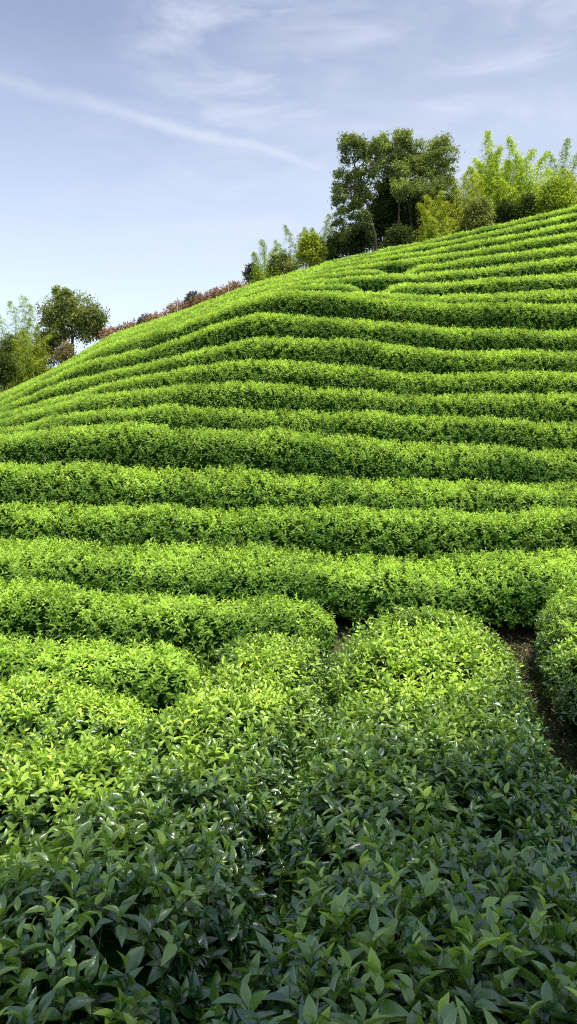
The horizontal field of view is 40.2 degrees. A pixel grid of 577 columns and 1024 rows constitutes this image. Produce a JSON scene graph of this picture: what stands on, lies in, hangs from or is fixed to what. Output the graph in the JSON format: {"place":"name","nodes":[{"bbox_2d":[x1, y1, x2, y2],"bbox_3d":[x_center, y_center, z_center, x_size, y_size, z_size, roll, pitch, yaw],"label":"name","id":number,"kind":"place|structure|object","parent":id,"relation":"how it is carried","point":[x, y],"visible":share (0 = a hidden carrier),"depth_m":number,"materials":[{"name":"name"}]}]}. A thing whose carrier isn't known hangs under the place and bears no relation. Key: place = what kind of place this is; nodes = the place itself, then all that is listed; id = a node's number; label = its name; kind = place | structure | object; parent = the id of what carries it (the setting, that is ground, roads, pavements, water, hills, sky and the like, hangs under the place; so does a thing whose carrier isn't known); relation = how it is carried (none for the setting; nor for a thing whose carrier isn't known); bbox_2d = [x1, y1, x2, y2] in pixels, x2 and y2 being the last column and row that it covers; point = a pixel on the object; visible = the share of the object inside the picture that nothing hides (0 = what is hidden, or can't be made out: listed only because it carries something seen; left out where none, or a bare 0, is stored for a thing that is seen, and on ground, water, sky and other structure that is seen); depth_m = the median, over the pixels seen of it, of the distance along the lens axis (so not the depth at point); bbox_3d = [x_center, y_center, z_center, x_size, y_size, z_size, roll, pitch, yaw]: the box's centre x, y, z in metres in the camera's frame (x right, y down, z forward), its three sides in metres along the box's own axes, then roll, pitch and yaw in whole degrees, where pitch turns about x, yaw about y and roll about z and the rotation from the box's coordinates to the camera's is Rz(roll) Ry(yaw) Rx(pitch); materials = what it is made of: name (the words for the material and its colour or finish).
{"place":"outdoors","nodes":[
{"label":"outdoors","id":0,"kind":"place"},
{"bbox_2d":[0,0,576,367],"label":"sky","id":1,"kind":"structure","parent":0,"point":[148,148],"materials":[{"name":"blue"}]},
{"bbox_2d":[32,277,576,955],"bbox_3d":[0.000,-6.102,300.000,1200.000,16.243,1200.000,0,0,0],"label":"ground","id":2,"kind":"structure","parent":0,"point":[516,629],"depth_m":9.02,"materials":[{"name":"soil"}]},
{"bbox_2d":[0,350,20,391],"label":"shrub","id":3,"kind":"object","parent":2,"relation":"on","point":[8,368],"visible":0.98,"depth_m":44.75,"materials":[{"name":"green plant"}]},
{"bbox_2d":[0,331,28,387],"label":"shrub","id":4,"kind":"object","parent":2,"relation":"on","point":[5,343],"visible":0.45,"depth_m":48.68,"materials":[{"name":"green plant"}]},
{"bbox_2d":[0,842,35,927],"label":"tea hedge","id":5,"kind":"object","parent":2,"relation":"on","point":[3,850],"visible":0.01,"depth_m":3.48,"materials":[{"name":"green plant"}]},
{"bbox_2d":[0,294,45,392],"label":"bamboo clump","id":6,"kind":"object","parent":2,"relation":"on","point":[26,327],"visible":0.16,"depth_m":49.61,"materials":[{"name":"green plant"}]},
{"bbox_2d":[0,325,54,391],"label":"bamboo clump","id":7,"kind":"object","parent":2,"relation":"on","point":[31,367],"visible":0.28,"depth_m":46.47,"materials":[{"name":"green plant"}]},
{"bbox_2d":[29,332,59,367],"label":"shrub","id":8,"kind":"object","parent":2,"relation":"on","point":[51,352],"visible":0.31,"depth_m":48.74,"materials":[{"name":"green plant"}]},
{"bbox_2d":[50,339,76,366],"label":"shrub","id":9,"kind":"object","parent":2,"relation":"on","point":[64,351],"visible":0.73,"depth_m":45.79,"materials":[{"name":"brown plant"}]},
{"bbox_2d":[34,283,110,353],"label":"round tree","id":10,"kind":"object","parent":2,"relation":"on","point":[79,320],"visible":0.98,"depth_m":47.49,"materials":[{"name":"green plant"}]},
{"bbox_2d":[0,725,150,859],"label":"tea hedge","id":11,"kind":"object","parent":2,"relation":"on","point":[43,790],"visible":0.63,"depth_m":4.10,"materials":[{"name":"green plant"}]},
{"bbox_2d":[0,670,157,764],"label":"tea hedge","id":12,"kind":"object","parent":2,"relation":"on","point":[57,718],"visible":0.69,"depth_m":5.38,"materials":[{"name":"green plant"}]},
{"bbox_2d":[0,630,206,725],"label":"tea hedge","id":13,"kind":"object","parent":2,"relation":"on","point":[152,681],"visible":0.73,"depth_m":6.66,"materials":[{"name":"green plant"}]},
{"bbox_2d":[99,325,124,338],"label":"shrub","id":14,"kind":"object","parent":2,"relation":"on","point":[108,330],"visible":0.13,"depth_m":36.54,"materials":[{"name":"red plant"}]},
{"bbox_2d":[115,318,143,331],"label":"shrub","id":15,"kind":"object","parent":2,"relation":"on","point":[128,325],"visible":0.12,"depth_m":36.23,"materials":[{"name":"red plant"}]},
{"bbox_2d":[136,312,151,324],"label":"tea bush","id":16,"kind":"object","parent":2,"relation":"on","point":[139,319],"visible":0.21,"depth_m":36.05,"materials":[{"name":"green plant"}]},
{"bbox_2d":[142,310,170,322],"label":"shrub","id":17,"kind":"object","parent":2,"relation":"on","point":[155,316],"visible":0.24,"depth_m":35.70,"materials":[{"name":"red plant"}]},
{"bbox_2d":[0,626,337,1023],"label":"tea hedge","id":18,"kind":"object","parent":2,"relation":"on","point":[142,908],"visible":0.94,"depth_m":3.05,"materials":[{"name":"green plant"}]},
{"bbox_2d":[0,574,338,675],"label":"tea hedge","id":19,"kind":"object","parent":2,"relation":"on","point":[204,634],"visible":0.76,"depth_m":8.15,"materials":[{"name":"green plant"}]},
{"bbox_2d":[162,300,194,315],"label":"tea bush","id":20,"kind":"object","parent":2,"relation":"on","point":[182,305],"visible":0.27,"depth_m":35.32,"materials":[{"name":"red plant"}]},
{"bbox_2d":[183,291,200,308],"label":"tea bush","id":21,"kind":"object","parent":2,"relation":"on","point":[187,298],"visible":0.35,"depth_m":35.31,"materials":[{"name":"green plant"}]},
{"bbox_2d":[187,291,215,306],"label":"bush","id":22,"kind":"object","parent":2,"relation":"on","point":[202,297],"visible":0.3,"depth_m":34.97,"materials":[{"name":"red plant"}]},
{"bbox_2d":[204,285,236,301],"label":"tea bush","id":23,"kind":"object","parent":2,"relation":"on","point":[216,291],"visible":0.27,"depth_m":34.67,"materials":[{"name":"red plant"}]},
{"bbox_2d":[220,280,249,295],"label":"tea bush","id":24,"kind":"object","parent":2,"relation":"on","point":[235,285],"visible":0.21,"depth_m":34.61,"materials":[{"name":"red plant"}]},
{"bbox_2d":[242,262,260,282],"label":"shrub","id":25,"kind":"object","parent":2,"relation":"on","point":[247,270],"visible":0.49,"depth_m":38.87,"materials":[{"name":"green plant"}]},
{"bbox_2d":[247,239,279,283],"bbox_3d":[-1.119,-11.032,38.055,2.643,4.708,2.938,0,0,0],"label":"bamboo clump","id":26,"kind":"object","parent":2,"relation":"on","point":[260,274],"visible":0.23,"depth_m":37.82,"materials":[{"name":"green plant"}]},
{"bbox_2d":[265,248,296,276],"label":"shrub","id":27,"kind":"object","parent":2,"relation":"on","point":[283,264],"visible":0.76,"depth_m":37.74,"materials":[{"name":"green plant"}]},
{"bbox_2d":[0,534,576,628],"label":"tea hedge","id":28,"kind":"object","parent":2,"relation":"on","point":[510,594],"visible":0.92,"depth_m":9.29,"materials":[{"name":"green plant"}]},
{"bbox_2d":[0,288,576,404],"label":"tea hedge","id":29,"kind":"object","parent":2,"relation":"on","point":[535,318],"visible":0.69,"depth_m":21.08,"materials":[{"name":"green plant"}]},
{"bbox_2d":[0,241,576,396],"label":"tea hedge","id":30,"kind":"object","parent":2,"relation":"on","point":[570,250],"visible":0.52,"depth_m":26.73,"materials":[{"name":"green plant"}]},
{"bbox_2d":[0,220,576,393],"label":"tea hedge","id":31,"kind":"object","parent":2,"relation":"on","point":[570,227],"visible":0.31,"depth_m":29.63,"materials":[{"name":"green plant"}]},
{"bbox_2d":[0,212,576,392],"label":"tea hedge","id":32,"kind":"object","parent":2,"relation":"on","point":[538,224],"visible":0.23,"depth_m":31.08,"materials":[{"name":"green plant"}]},
{"bbox_2d":[0,499,576,571],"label":"tea hedge","id":33,"kind":"object","parent":2,"relation":"on","point":[334,533],"visible":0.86,"depth_m":10.93,"materials":[{"name":"green plant"}]},
{"bbox_2d":[0,419,576,494],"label":"tea hedge","id":34,"kind":"object","parent":2,"relation":"on","point":[283,456],"visible":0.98,"depth_m":13.52,"materials":[{"name":"green plant"}]},
{"bbox_2d":[0,458,576,524],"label":"tea hedge","id":35,"kind":"object","parent":2,"relation":"on","point":[91,485],"visible":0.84,"depth_m":12.15,"materials":[{"name":"green plant"}]},
{"bbox_2d":[0,379,576,432],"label":"tea hedge","id":36,"kind":"object","parent":2,"relation":"on","point":[557,410],"visible":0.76,"depth_m":15.95,"materials":[{"name":"green plant"}]},
{"bbox_2d":[0,402,576,459],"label":"tea hedge","id":37,"kind":"object","parent":2,"relation":"on","point":[539,437],"visible":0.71,"depth_m":14.81,"materials":[{"name":"green plant"}]},
{"bbox_2d":[0,335,576,416],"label":"tea hedge","id":38,"kind":"object","parent":2,"relation":"on","point":[329,353],"visible":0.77,"depth_m":18.18,"materials":[{"name":"green plant"}]},
{"bbox_2d":[0,311,576,409],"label":"tea hedge","id":39,"kind":"object","parent":2,"relation":"on","point":[410,336],"visible":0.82,"depth_m":19.62,"materials":[{"name":"green plant"}]},
{"bbox_2d":[0,357,576,426],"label":"tea hedge","id":40,"kind":"object","parent":2,"relation":"on","point":[352,379],"visible":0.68,"depth_m":17.01,"materials":[{"name":"green plant"}]},
{"bbox_2d":[1,230,576,393],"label":"tea hedge","id":41,"kind":"object","parent":2,"relation":"on","point":[396,267],"visible":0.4,"depth_m":28.16,"materials":[{"name":"green plant"}]},
{"bbox_2d":[2,255,576,395],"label":"tea hedge","id":42,"kind":"object","parent":2,"relation":"on","point":[559,265],"visible":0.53,"depth_m":25.25,"materials":[{"name":"green plant"}]},
{"bbox_2d":[273,224,307,271],"bbox_3d":[0.130,-11.691,39.848,3.215,5.670,3.300,0,0,0],"label":"bamboo clump","id":43,"kind":"object","parent":2,"relation":"on","point":[287,231],"visible":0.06,"depth_m":39.64,"materials":[{"name":"green plant"}]},
{"bbox_2d":[7,271,576,393],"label":"tea hedge","id":44,"kind":"object","parent":2,"relation":"on","point":[493,285],"visible":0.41,"depth_m":23.82,"materials":[{"name":"green plant"}]},
{"bbox_2d":[9,204,576,389],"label":"tea hedge","id":45,"kind":"object","parent":2,"relation":"on","point":[536,217],"visible":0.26,"depth_m":32.51,"materials":[{"name":"green plant"}]},
{"bbox_2d":[291,230,329,268],"bbox_3d":[1.062,-11.518,38.082,1.766,3.975,1.659,0,0,-30],"label":"shrub","id":46,"kind":"object","parent":2,"relation":"on","point":[312,249],"visible":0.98,"depth_m":37.75,"materials":[{"name":"green plant"}]},
{"bbox_2d":[54,288,576,373],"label":"tea hedge","id":47,"kind":"object","parent":2,"relation":"on","point":[545,296],"visible":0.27,"depth_m":22.42,"materials":[{"name":"green plant"}]},
{"bbox_2d":[303,213,333,268],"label":"bamboo clump","id":48,"kind":"object","parent":2,"relation":"on","point":[327,225],"visible":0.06,"depth_m":41.07,"materials":[{"name":"green plant"}]},
{"bbox_2d":[322,226,348,261],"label":"shrub","id":49,"kind":"object","parent":2,"relation":"on","point":[333,246],"visible":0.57,"depth_m":39.71,"materials":[{"name":"green plant"}]},
{"bbox_2d":[327,131,386,251],"bbox_3d":[3.318,-14.182,37.849,2.931,7.988,2.268,0,0,0],"label":"tall tree","id":50,"kind":"object","parent":2,"relation":"on","point":[355,144],"visible":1,"depth_m":37.72,"materials":[{"name":"green plant"}]},
{"bbox_2d":[337,220,378,257],"bbox_3d":[3.439,-12.263,38.991,2.129,4.479,1.968,0,0,0],"label":"shrub","id":51,"kind":"object","parent":2,"relation":"on","point":[359,244],"visible":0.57,"depth_m":38.75,"materials":[{"name":"green plant"}]},
{"bbox_2d":[366,202,395,253],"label":"shrub","id":52,"kind":"object","parent":2,"relation":"on","point":[380,214],"visible":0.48,"depth_m":40.64,"materials":[{"name":"green plant"}]},
{"bbox_2d":[201,601,576,1023],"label":"tea hedge","id":53,"kind":"object","parent":2,"relation":"on","point":[424,865],"visible":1,"depth_m":3.31,"materials":[{"name":"green plant"}]},
{"bbox_2d":[363,164,419,235],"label":"evergreen tree","id":54,"kind":"object","parent":2,"relation":"on","point":[382,188],"visible":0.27,"depth_m":41.14,"materials":[{"name":"green plant"}]},
{"bbox_2d":[376,222,418,251],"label":"shrub","id":55,"kind":"object","parent":2,"relation":"on","point":[395,236],"visible":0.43,"depth_m":37.20,"materials":[{"name":"green plant"}]},
{"bbox_2d":[380,181,416,226],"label":"shrub","id":56,"kind":"object","parent":2,"relation":"on","point":[392,206],"visible":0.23,"depth_m":40.96,"materials":[{"name":"green plant"}]},
{"bbox_2d":[387,198,437,241],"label":"shrub","id":57,"kind":"object","parent":2,"relation":"on","point":[406,219],"visible":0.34,"depth_m":40.16,"materials":[{"name":"green plant"}]},
{"bbox_2d":[376,127,464,232],"bbox_3d":[6.503,-14.949,39.944,4.733,9.175,3.135,0,0,0],"label":"tall tree","id":58,"kind":"object","parent":2,"relation":"on","point":[422,169],"visible":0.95,"depth_m":39.59,"materials":[{"name":"green plant"}]},
{"bbox_2d":[418,183,443,207],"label":"shrub","id":59,"kind":"object","parent":2,"relation":"on","point":[432,198],"visible":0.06,"depth_m":41.67,"materials":[{"name":"green plant"}]},
{"bbox_2d":[409,191,455,243],"bbox_3d":[6.843,-12.790,37.447,3.389,5.178,3.626,0,0,0],"label":"bamboo clump","id":60,"kind":"object","parent":2,"relation":"on","point":[435,228],"visible":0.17,"depth_m":37.18,"materials":[{"name":"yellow plant"}]},
{"bbox_2d":[434,192,459,219],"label":"shrub","id":61,"kind":"object","parent":2,"relation":"on","point":[448,201],"visible":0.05,"depth_m":40.70,"materials":[{"name":"green plant"}]},
{"bbox_2d":[435,169,489,233],"bbox_3d":[8.956,-13.948,40.061,5.334,7.436,5.117,0,0,0],"label":"bamboo clump","id":62,"kind":"object","parent":2,"relation":"on","point":[455,218],"visible":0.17,"depth_m":39.76,"materials":[{"name":"green plant"}]},
{"bbox_2d":[458,192,496,233],"bbox_3d":[9.213,-13.349,38.551,1.981,4.420,1.703,0,0,0],"label":"shrub","id":63,"kind":"object","parent":2,"relation":"on","point":[477,213],"visible":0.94,"depth_m":38.22,"materials":[{"name":"green plant"}]},
{"bbox_2d":[466,130,514,212],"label":"bamboo clump","id":64,"kind":"object","parent":2,"relation":"on","point":[491,176],"visible":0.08,"depth_m":40.71,"materials":[{"name":"green plant"}]},
{"bbox_2d":[490,197,522,227],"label":"shrub","id":65,"kind":"object","parent":2,"relation":"on","point":[504,212],"visible":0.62,"depth_m":38.69,"materials":[{"name":"green plant"}]},
{"bbox_2d":[497,135,552,214],"bbox_3d":[12.123,-15.112,40.044,5.040,8.167,5.126,0,0,0],"label":"bamboo clump","id":66,"kind":"object","parent":2,"relation":"on","point":[520,184],"visible":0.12,"depth_m":39.82,"materials":[{"name":"green plant"}]},
{"bbox_2d":[515,190,541,219],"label":"shrub","id":67,"kind":"object","parent":2,"relation":"on","point":[526,205],"visible":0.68,"depth_m":38.27,"materials":[{"name":"green plant"}]},
{"bbox_2d":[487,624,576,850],"bbox_3d":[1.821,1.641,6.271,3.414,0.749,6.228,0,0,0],"label":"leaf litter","id":68,"kind":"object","parent":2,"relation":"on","point":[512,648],"visible":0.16,"depth_m":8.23,"materials":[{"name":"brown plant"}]},
{"bbox_2d":[496,635,576,849],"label":"ground cover","id":69,"kind":"object","parent":2,"relation":"on","point":[530,681],"visible":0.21,"depth_m":6.93,"materials":[{"name":"brown soil"}]},
{"bbox_2d":[529,573,576,741],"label":"tea hedge","id":70,"kind":"object","parent":2,"relation":"on","point":[556,634],"visible":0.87,"depth_m":7.27,"materials":[{"name":"green plant"}]},
{"bbox_2d":[531,169,576,216],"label":"round bush","id":71,"kind":"object","parent":2,"relation":"on","point":[557,193],"visible":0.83,"depth_m":36.65,"materials":[{"name":"green plant"}]},
{"bbox_2d":[542,137,576,194],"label":"bamboo clump","id":72,"kind":"object","parent":2,"relation":"on","point":[557,166],"visible":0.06,"depth_m":42.96,"materials":[{"name":"green plant"}]},
{"bbox_2d":[560,167,576,205],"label":"bamboo clump","id":73,"kind":"object","parent":2,"relation":"on","point":[568,176],"visible":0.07,"depth_m":41.52,"materials":[{"name":"green plant"}]}
]}

